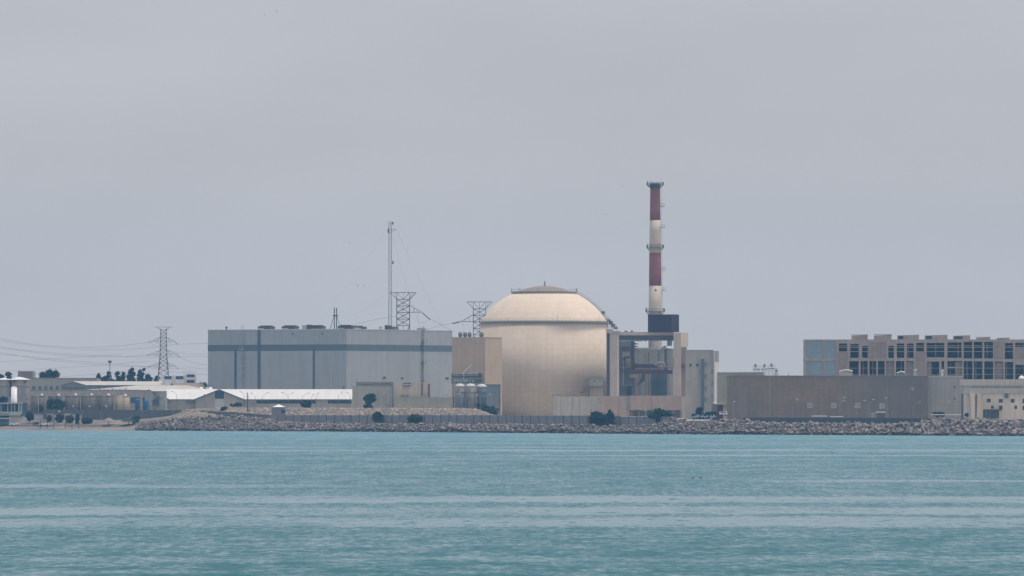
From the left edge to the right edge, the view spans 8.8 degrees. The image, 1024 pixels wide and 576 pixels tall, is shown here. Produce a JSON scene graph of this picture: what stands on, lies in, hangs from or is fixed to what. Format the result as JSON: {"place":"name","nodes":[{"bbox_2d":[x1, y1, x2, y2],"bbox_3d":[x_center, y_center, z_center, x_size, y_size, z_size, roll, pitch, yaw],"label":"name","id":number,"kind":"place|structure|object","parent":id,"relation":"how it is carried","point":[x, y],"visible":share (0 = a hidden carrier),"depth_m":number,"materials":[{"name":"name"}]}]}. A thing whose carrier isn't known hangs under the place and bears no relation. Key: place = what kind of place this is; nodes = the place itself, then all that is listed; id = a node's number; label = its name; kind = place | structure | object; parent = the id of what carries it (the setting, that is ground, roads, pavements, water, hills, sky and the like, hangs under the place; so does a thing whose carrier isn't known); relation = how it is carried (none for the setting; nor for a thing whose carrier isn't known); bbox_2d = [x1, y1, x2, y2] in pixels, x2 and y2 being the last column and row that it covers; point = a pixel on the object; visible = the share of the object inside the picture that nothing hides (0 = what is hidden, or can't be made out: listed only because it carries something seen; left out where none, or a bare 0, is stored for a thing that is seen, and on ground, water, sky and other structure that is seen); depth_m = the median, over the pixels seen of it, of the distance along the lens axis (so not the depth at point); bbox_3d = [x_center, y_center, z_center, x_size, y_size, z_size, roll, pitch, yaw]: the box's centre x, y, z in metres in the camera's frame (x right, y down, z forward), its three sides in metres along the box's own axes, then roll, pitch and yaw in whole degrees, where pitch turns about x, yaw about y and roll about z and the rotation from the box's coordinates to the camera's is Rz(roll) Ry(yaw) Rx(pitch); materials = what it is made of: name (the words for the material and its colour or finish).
{"place":"outdoors","nodes":[
{"label":"outdoors","id":0,"kind":"place"},
{"bbox_2d":[0,420,158,425],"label":"beach","id":1,"kind":"structure","parent":0,"point":[76,424],"depth_m":3166.12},
{"bbox_2d":[0,418,9,424],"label":"kiosk","id":2,"kind":"object","parent":1,"relation":"on","point":[4,421],"visible":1,"depth_m":3187.38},
{"bbox_2d":[0,430,1023,575],"bbox_3d":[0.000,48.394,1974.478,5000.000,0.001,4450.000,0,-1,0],"label":"water","id":3,"kind":"structure","parent":0,"point":[187,503],"depth_m":1019.86,"materials":[{"name":"liquid"}]},
{"bbox_2d":[0,408,1023,435],"bbox_3d":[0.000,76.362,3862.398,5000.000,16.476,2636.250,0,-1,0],"label":"ground","id":4,"kind":"structure","parent":0,"point":[177,415],"depth_m":3070.68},
{"bbox_2d":[0,396,8,402],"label":"tree","id":5,"kind":"object","parent":4,"relation":"on","point":[3,399],"visible":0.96,"depth_m":3246.61,"materials":[{"name":"green plant"}]},
{"bbox_2d":[0,378,10,397],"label":"storage tank","id":6,"kind":"object","parent":4,"relation":"on","point":[5,387],"visible":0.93,"depth_m":3276.07,"materials":[{"name":"metal"}]},
{"bbox_2d":[0,403,27,421],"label":"shore pavilion","id":7,"kind":"structure","parent":4,"relation":"on","point":[14,411],"depth_m":3206.21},
{"bbox_2d":[11,387,16,402],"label":"white silo","id":8,"kind":"object","parent":4,"relation":"on","point":[13,394],"visible":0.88,"depth_m":3254.34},
{"bbox_2d":[5,396,30,410],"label":"terrace building","id":9,"kind":"structure","parent":4,"relation":"on","point":[22,400],"depth_m":3261.54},
{"bbox_2d":[11,377,29,397],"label":"storage tank","id":10,"kind":"object","parent":4,"relation":"on","point":[21,384],"visible":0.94,"depth_m":3275.81,"materials":[{"name":"metal"}]},
{"bbox_2d":[18,371,35,377],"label":"roof block","id":11,"kind":"structure","parent":4,"relation":"on","point":[27,374],"depth_m":3455.73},
{"bbox_2d":[24,411,33,420],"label":"tree","id":12,"kind":"object","parent":4,"relation":"on","point":[29,415],"visible":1,"depth_m":3190.27,"materials":[{"name":"green plant"}]},
{"bbox_2d":[30,394,44,412],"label":"storage tank","id":13,"kind":"object","parent":4,"relation":"on","point":[34,401],"visible":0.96,"depth_m":3240.58,"materials":[{"name":"metal"}]},
{"bbox_2d":[33,413,42,419],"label":"white outbuilding","id":14,"kind":"structure","parent":4,"relation":"on","point":[38,415],"depth_m":3209.41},
{"bbox_2d":[38,368,59,377],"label":"tree","id":15,"kind":"object","parent":4,"relation":"on","point":[50,373],"visible":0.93,"depth_m":3499.50,"materials":[{"name":"green plant"}]},
{"bbox_2d":[48,394,62,399],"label":"storage tank","id":16,"kind":"object","parent":4,"relation":"on","point":[58,395],"visible":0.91,"depth_m":3241.16,"materials":[{"name":"metal"}]},
{"bbox_2d":[45,396,65,409],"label":"bush","id":17,"kind":"object","parent":4,"relation":"on","point":[55,403],"visible":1,"depth_m":3223.49,"materials":[{"name":"green plant"}]},
{"bbox_2d":[54,414,64,422],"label":"bush","id":18,"kind":"object","parent":4,"relation":"on","point":[59,418],"visible":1,"depth_m":3184.20,"materials":[{"name":"green plant"}]},
{"bbox_2d":[27,378,100,395],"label":"building","id":19,"kind":"structure","parent":4,"relation":"on","point":[45,383],"depth_m":3429.66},
{"bbox_2d":[47,413,81,420],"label":"wall","id":20,"kind":"structure","parent":4,"relation":"on","point":[53,416],"depth_m":3194.26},
{"bbox_2d":[65,415,73,422],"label":"bush","id":21,"kind":"object","parent":4,"relation":"on","point":[69,418],"visible":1,"depth_m":3179.22,"materials":[{"name":"green plant"}]},
{"bbox_2d":[65,393,79,409],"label":"storage tank","id":22,"kind":"object","parent":4,"relation":"on","point":[72,402],"visible":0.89,"depth_m":3240.23,"materials":[{"name":"metal"}]},
{"bbox_2d":[81,417,92,423],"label":"bush","id":23,"kind":"object","parent":4,"relation":"on","point":[87,420],"visible":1,"depth_m":3170.79,"materials":[{"name":"green plant"}]},
{"bbox_2d":[81,393,96,409],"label":"storage tank","id":24,"kind":"object","parent":4,"relation":"on","point":[88,402],"visible":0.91,"depth_m":3240.20,"materials":[{"name":"metal"}]},
{"bbox_2d":[30,387,166,410],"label":"storehouse","id":25,"kind":"structure","parent":4,"relation":"on","point":[141,395],"depth_m":3267.58,"materials":[{"name":"metal"}]},
{"bbox_2d":[97,394,113,409],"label":"storage tank","id":26,"kind":"object","parent":4,"relation":"on","point":[106,402],"visible":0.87,"depth_m":3240.28,"materials":[{"name":"metal"}]},
{"bbox_2d":[102,418,115,424],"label":"thatched parasol","id":27,"kind":"object","parent":4,"relation":"on","point":[108,420],"visible":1,"depth_m":3154.07,"materials":[{"name":"beige plant"}]},
{"bbox_2d":[61,381,162,389],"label":"long shed","id":28,"kind":"structure","parent":4,"relation":"on","point":[80,385],"depth_m":3367.38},
{"bbox_2d":[114,371,120,380],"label":"tree","id":29,"kind":"object","parent":4,"relation":"on","point":[116,373],"visible":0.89,"depth_m":3494.07,"materials":[{"name":"green plant"}]},
{"bbox_2d":[115,394,129,409],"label":"storage tank","id":30,"kind":"object","parent":4,"relation":"on","point":[121,402],"visible":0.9,"depth_m":3240.44,"materials":[{"name":"metal"}]},
{"bbox_2d":[120,371,125,380],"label":"tree","id":31,"kind":"object","parent":4,"relation":"on","point":[122,376],"visible":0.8,"depth_m":3494.20,"materials":[{"name":"green plant"}]},
{"bbox_2d":[121,417,135,424],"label":"thatched parasol","id":32,"kind":"object","parent":4,"relation":"on","point":[128,420],"visible":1,"depth_m":3147.22,"materials":[{"name":"plant"}]},
{"bbox_2d":[126,367,135,380],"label":"tree","id":33,"kind":"object","parent":4,"relation":"on","point":[131,374],"visible":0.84,"depth_m":3498.93,"materials":[{"name":"green plant"}]},
{"bbox_2d":[135,398,139,409],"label":"blue tank","id":34,"kind":"object","parent":4,"relation":"on","point":[137,403],"visible":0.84,"depth_m":3246.47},
{"bbox_2d":[136,368,145,380],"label":"tree","id":35,"kind":"object","parent":4,"relation":"on","point":[140,374],"visible":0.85,"depth_m":3498.81,"materials":[{"name":"green plant"}]},
{"bbox_2d":[90,385,198,399],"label":"hipped shed","id":36,"kind":"structure","parent":4,"relation":"on","point":[137,387],"depth_m":3329.77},
{"bbox_2d":[143,399,148,409],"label":"blue tank","id":37,"kind":"object","parent":4,"relation":"on","point":[145,404],"visible":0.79,"depth_m":3246.47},
{"bbox_2d":[145,373,152,380],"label":"tree","id":38,"kind":"object","parent":4,"relation":"on","point":[148,377],"visible":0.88,"depth_m":3498.72,"materials":[{"name":"green plant"}]},
{"bbox_2d":[130,390,175,409],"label":"access stair","id":39,"kind":"object","parent":4,"relation":"on","point":[158,398],"visible":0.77,"depth_m":3253.62,"materials":[{"name":"metal"}]},
{"bbox_2d":[43,409,268,419],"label":"perimeter wall","id":40,"kind":"structure","parent":4,"relation":"on","point":[95,414],"depth_m":3179.14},
{"bbox_2d":[148,327,178,380],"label":"transmission pylon","id":41,"kind":"object","parent":4,"relation":"on","point":[160,350],"visible":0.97,"depth_m":3473.45,"materials":[{"name":"metal"}]},
{"bbox_2d":[163,371,195,384],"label":"office block","id":42,"kind":"structure","parent":4,"relation":"on","point":[185,378],"depth_m":3394.59,"materials":[{"name":"metal"}]},
{"bbox_2d":[171,383,205,388],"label":"shed","id":43,"kind":"structure","parent":4,"relation":"on","point":[198,385],"depth_m":3368.59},
{"bbox_2d":[230,402,242,406],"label":"bush","id":44,"kind":"object","parent":4,"relation":"on","point":[236,404],"visible":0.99,"depth_m":3155.91,"materials":[{"name":"green plant"}]},
{"bbox_2d":[141,389,351,409],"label":"white roofed shed","id":45,"kind":"structure","parent":4,"relation":"on","point":[215,398],"depth_m":3289.93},
{"bbox_2d":[215,391,223,398],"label":"gable window","id":46,"kind":"structure","parent":45,"relation":"in","point":[218,394],"depth_m":3285.02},
{"bbox_2d":[215,399,223,407],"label":"gable door","id":47,"kind":"structure","parent":45,"relation":"in","point":[219,403],"depth_m":3285.02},
{"bbox_2d":[271,404,285,414],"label":"guard booth","id":48,"kind":"object","parent":4,"relation":"on","point":[278,409],"visible":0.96,"depth_m":3092.15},
{"bbox_2d":[300,400,311,407],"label":"bush","id":49,"kind":"object","parent":4,"relation":"on","point":[306,403],"visible":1,"depth_m":3112.94,"materials":[{"name":"green plant"}]},
{"bbox_2d":[208,325,451,399],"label":"turbine hall","id":50,"kind":"structure","parent":4,"relation":"on","point":[295,359],"depth_m":3356.70,"materials":[{"name":"metal"}]},
{"bbox_2d":[258,325,274,328],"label":"rooftop cooler","id":51,"kind":"object","parent":50,"relation":"on","point":[266,327],"visible":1,"depth_m":3359.45,"materials":[{"name":"metal"}]},
{"bbox_2d":[282,325,298,328],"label":"rooftop cooler","id":52,"kind":"object","parent":50,"relation":"on","point":[290,327],"visible":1,"depth_m":3351.94,"materials":[{"name":"metal"}]},
{"bbox_2d":[311,325,325,328],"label":"rooftop cooler","id":53,"kind":"object","parent":50,"relation":"on","point":[318,327],"visible":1,"depth_m":3343.65,"materials":[{"name":"metal"}]},
{"bbox_2d":[330,308,340,328],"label":"twin flue","id":54,"kind":"object","parent":50,"relation":"on","point":[334,315],"visible":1,"depth_m":3342.90,"materials":[{"name":"metal"}]},
{"bbox_2d":[346,326,366,328],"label":"rooftop cooler","id":55,"kind":"object","parent":50,"relation":"on","point":[355,327],"visible":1,"depth_m":3342.93,"materials":[{"name":"metal"}]},
{"bbox_2d":[180,407,492,417],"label":"rubble bank","id":56,"kind":"structure","parent":4,"relation":"on","point":[352,411],"depth_m":3076.44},
{"bbox_2d":[362,393,376,404],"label":"tree","id":57,"kind":"object","parent":4,"relation":"on","point":[369,398],"visible":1,"depth_m":3078.78,"materials":[{"name":"green plant"}]},
{"bbox_2d":[372,411,382,422],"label":"bush","id":58,"kind":"object","parent":4,"relation":"on","point":[377,416],"visible":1,"depth_m":3023.81,"materials":[{"name":"green plant"}]},
{"bbox_2d":[352,382,429,408],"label":"switchgear wing","id":59,"kind":"structure","parent":4,"relation":"on","point":[361,390],"depth_m":3254.64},
{"bbox_2d":[356,383,391,384],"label":"clerestory window","id":60,"kind":"structure","parent":59,"relation":"in","point":[356,383],"depth_m":3257.07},
{"bbox_2d":[387,222,395,324],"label":"guyed mast","id":61,"kind":"object","parent":4,"relation":"on","point":[391,229],"visible":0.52,"depth_m":3469.80,"materials":[{"name":"metal"}]},
{"bbox_2d":[390,292,429,329],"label":"anchor pylon","id":62,"kind":"object","parent":4,"relation":"on","point":[407,312],"visible":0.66,"depth_m":3486.83,"materials":[{"name":"metal"}]},
{"bbox_2d":[407,413,422,423],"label":"bush","id":63,"kind":"object","parent":4,"relation":"on","point":[415,418],"visible":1,"depth_m":3001.46,"materials":[{"name":"green plant"}]},
{"bbox_2d":[393,395,453,408],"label":"wing","id":64,"kind":"structure","parent":4,"relation":"on","point":[424,402],"depth_m":3245.52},
{"bbox_2d":[455,384,464,408],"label":"storage silo","id":65,"kind":"object","parent":4,"relation":"on","point":[460,398],"visible":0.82,"depth_m":3222.53,"materials":[{"name":"metal"}]},
{"bbox_2d":[451,364,483,396],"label":"pipe rack","id":66,"kind":"object","parent":4,"relation":"on","point":[463,375],"visible":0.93,"depth_m":3251.53,"materials":[{"name":"metal"}]},
{"bbox_2d":[465,383,475,408],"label":"storage silo","id":67,"kind":"object","parent":4,"relation":"on","point":[470,392],"visible":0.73,"depth_m":3222.48,"materials":[{"name":"metal"}]},
{"bbox_2d":[453,302,491,336],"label":"anchor pylon","id":68,"kind":"object","parent":4,"relation":"on","point":[479,315],"visible":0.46,"depth_m":3496.92,"materials":[{"name":"metal"}]},
{"bbox_2d":[269,415,676,425],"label":"panel wall","id":69,"kind":"structure","parent":4,"relation":"on","point":[487,419],"depth_m":2976.89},
{"bbox_2d":[452,337,501,414],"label":"annex block","id":70,"kind":"structure","parent":4,"relation":"on","point":[482,355],"depth_m":3273.55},
{"bbox_2d":[477,384,486,408],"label":"storage silo","id":71,"kind":"object","parent":4,"relation":"on","point":[482,391],"visible":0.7,"depth_m":3222.54,"materials":[{"name":"metal"}]},
{"bbox_2d":[476,403,498,414],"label":"bush","id":72,"kind":"object","parent":4,"relation":"on","point":[488,409],"visible":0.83,"depth_m":3148.87,"materials":[{"name":"green plant"}]},
{"bbox_2d":[485,384,500,414],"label":"corrugated shed","id":73,"kind":"structure","parent":4,"relation":"on","point":[493,390],"depth_m":3237.56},
{"bbox_2d":[135,414,905,434],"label":"riprap","id":74,"kind":"object","parent":4,"relation":"on","point":[859,425],"visible":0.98,"depth_m":2913.28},
{"bbox_2d":[479,281,614,415],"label":"reactor building","id":75,"kind":"structure","parent":4,"relation":"on","point":[553,340],"depth_m":3302.12,"materials":[{"name":"concrete"}]},
{"bbox_2d":[580,378,602,396],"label":"stair hut","id":76,"kind":"object","parent":75,"relation":"attached to","point":[595,386],"visible":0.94,"depth_m":3293.69,"materials":[{"name":"metal"}]},
{"bbox_2d":[553,395,597,415],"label":"screen wall","id":77,"kind":"structure","parent":4,"relation":"on","point":[573,406],"depth_m":3231.49,"materials":[{"name":"metal"}]},
{"bbox_2d":[588,410,606,425],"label":"bush","id":78,"kind":"object","parent":4,"relation":"on","point":[597,417],"visible":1,"depth_m":2889.40,"materials":[{"name":"green plant"}]},
{"bbox_2d":[603,409,615,425],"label":"bush","id":79,"kind":"object","parent":4,"relation":"on","point":[609,418],"visible":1,"depth_m":2884.25,"materials":[{"name":"green plant"}]},
{"bbox_2d":[619,341,637,395],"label":"auxiliary building","id":80,"kind":"structure","parent":4,"relation":"on","point":[627,349],"depth_m":3295.58,"materials":[{"name":"metal"}]},
{"bbox_2d":[597,396,685,417],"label":"podium building","id":81,"kind":"structure","parent":4,"relation":"on","point":[632,405],"depth_m":3209.44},
{"bbox_2d":[638,419,654,425],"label":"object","id":82,"kind":"structure","parent":4,"relation":"on","point":[643,421],"depth_m":2864.61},
{"bbox_2d":[606,329,687,395],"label":"portal gantry","id":83,"kind":"object","parent":4,"relation":"on","point":[614,338],"visible":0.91,"depth_m":3274.90,"materials":[{"name":"concrete"}]},
{"bbox_2d":[631,358,673,384],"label":"crane platform","id":84,"kind":"structure","parent":83,"relation":"attached to","point":[642,372],"depth_m":3283.78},
{"bbox_2d":[648,314,678,331],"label":"clad cabin","id":85,"kind":"object","parent":83,"relation":"on","point":[663,322],"visible":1,"depth_m":3273.58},
{"bbox_2d":[635,348,673,395],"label":"service building","id":86,"kind":"structure","parent":4,"relation":"on","point":[657,385],"depth_m":3311.65,"materials":[{"name":"metal"}]},
{"bbox_2d":[645,180,665,347],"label":"vent stack","id":87,"kind":"object","parent":4,"relation":"on","point":[656,290],"visible":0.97,"depth_m":3383.36,"materials":[{"name":"paint"}]},
{"bbox_2d":[647,407,674,422],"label":"bush","id":88,"kind":"object","parent":4,"relation":"on","point":[657,414],"visible":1,"depth_m":2860.96,"materials":[{"name":"green plant"}]},
{"bbox_2d":[695,407,703,413],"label":"tree","id":89,"kind":"object","parent":4,"relation":"on","point":[699,410],"visible":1,"depth_m":2846.33,"materials":[{"name":"green plant"}]},
{"bbox_2d":[686,350,718,419],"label":"control block","id":90,"kind":"structure","parent":4,"relation":"on","point":[702,368],"depth_m":3164.53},
{"bbox_2d":[691,414,716,420],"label":"lettered sign","id":91,"kind":"object","parent":4,"relation":"on","point":[702,416],"visible":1,"depth_m":2835.87,"materials":[{"name":"metal"}]},
{"bbox_2d":[712,372,763,419],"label":"olive block","id":92,"kind":"structure","parent":4,"relation":"on","point":[720,406],"depth_m":3039.72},
{"bbox_2d":[727,376,927,419],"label":"tiled hall","id":93,"kind":"structure","parent":4,"relation":"on","point":[777,396],"depth_m":3009.60,"materials":[{"name":"tile"}]},
{"bbox_2d":[753,364,759,371],"bbox_3d":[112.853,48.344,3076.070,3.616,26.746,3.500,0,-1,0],"label":"roof ventilator","id":94,"kind":"object","parent":93,"relation":"on","point":[756,368],"visible":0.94,"depth_m":3074.80,"materials":[{"name":"metal"}]},
{"bbox_2d":[761,364,767,375],"bbox_3d":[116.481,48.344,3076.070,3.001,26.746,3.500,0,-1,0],"label":"roof ventilator","id":95,"kind":"object","parent":93,"relation":"on","point":[764,368],"visible":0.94,"depth_m":3074.79,"materials":[{"name":"metal"}]},
{"bbox_2d":[768,363,774,375],"bbox_3d":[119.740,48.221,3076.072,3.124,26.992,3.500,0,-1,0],"label":"roof ventilator","id":96,"kind":"object","parent":93,"relation":"on","point":[771,370],"visible":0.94,"depth_m":3074.78,"materials":[{"name":"metal"}]},
{"bbox_2d":[839,369,852,375],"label":"roof duct","id":97,"kind":"object","parent":93,"relation":"on","point":[845,373],"visible":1,"depth_m":3015.77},
{"bbox_2d":[876,412,885,417],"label":"canopy shelter","id":98,"kind":"object","parent":4,"relation":"on","point":[880,414],"visible":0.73,"depth_m":2929.97,"materials":[{"name":"metal"}]},
{"bbox_2d":[744,417,1023,423],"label":"shore wall","id":99,"kind":"structure","parent":4,"relation":"on","point":[789,420],"depth_m":2795.93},
{"bbox_2d":[803,339,1023,378],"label":"concrete skeleton","id":100,"kind":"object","parent":4,"relation":"on","point":[984,358],"visible":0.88,"depth_m":3110.16},
{"bbox_2d":[851,335,867,338],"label":"rooftop box","id":101,"kind":"object","parent":100,"relation":"on","point":[859,336],"visible":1,"depth_m":3111.54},
{"bbox_2d":[874,334,891,338],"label":"rooftop box","id":102,"kind":"object","parent":100,"relation":"on","point":[882,336],"visible":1,"depth_m":3111.53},
{"bbox_2d":[897,335,918,338],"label":"rooftop box","id":103,"kind":"object","parent":100,"relation":"on","point":[907,336],"visible":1,"depth_m":3111.53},
{"bbox_2d":[925,335,947,338],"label":"rooftop box","id":104,"kind":"object","parent":100,"relation":"on","point":[936,336],"visible":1,"depth_m":3111.53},
{"bbox_2d":[953,335,969,338],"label":"rooftop box","id":105,"kind":"object","parent":100,"relation":"on","point":[962,337],"visible":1,"depth_m":3111.52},
{"bbox_2d":[932,411,944,417],"bbox_3d":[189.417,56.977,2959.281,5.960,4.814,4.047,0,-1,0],"label":"car","id":106,"kind":"object","parent":4,"relation":"on","point":[938,412],"visible":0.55,"depth_m":2958.43,"materials":[{"name":"metal"}]},
{"bbox_2d":[928,376,962,418],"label":"stained block","id":107,"kind":"structure","parent":4,"relation":"on","point":[944,394],"depth_m":3014.60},
{"bbox_2d":[960,379,1023,419],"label":"punched window building","id":108,"kind":"structure","parent":4,"relation":"on","point":[992,403],"depth_m":2974.56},
{"bbox_2d":[983,409,998,418],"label":"door","id":109,"kind":"structure","parent":108,"relation":"in","point":[987,413],"depth_m":2975.02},
{"bbox_2d":[0,0,1023,403],"label":"sky","id":110,"kind":"structure","parent":0,"point":[828,169],"materials":[{"name":"grey"}]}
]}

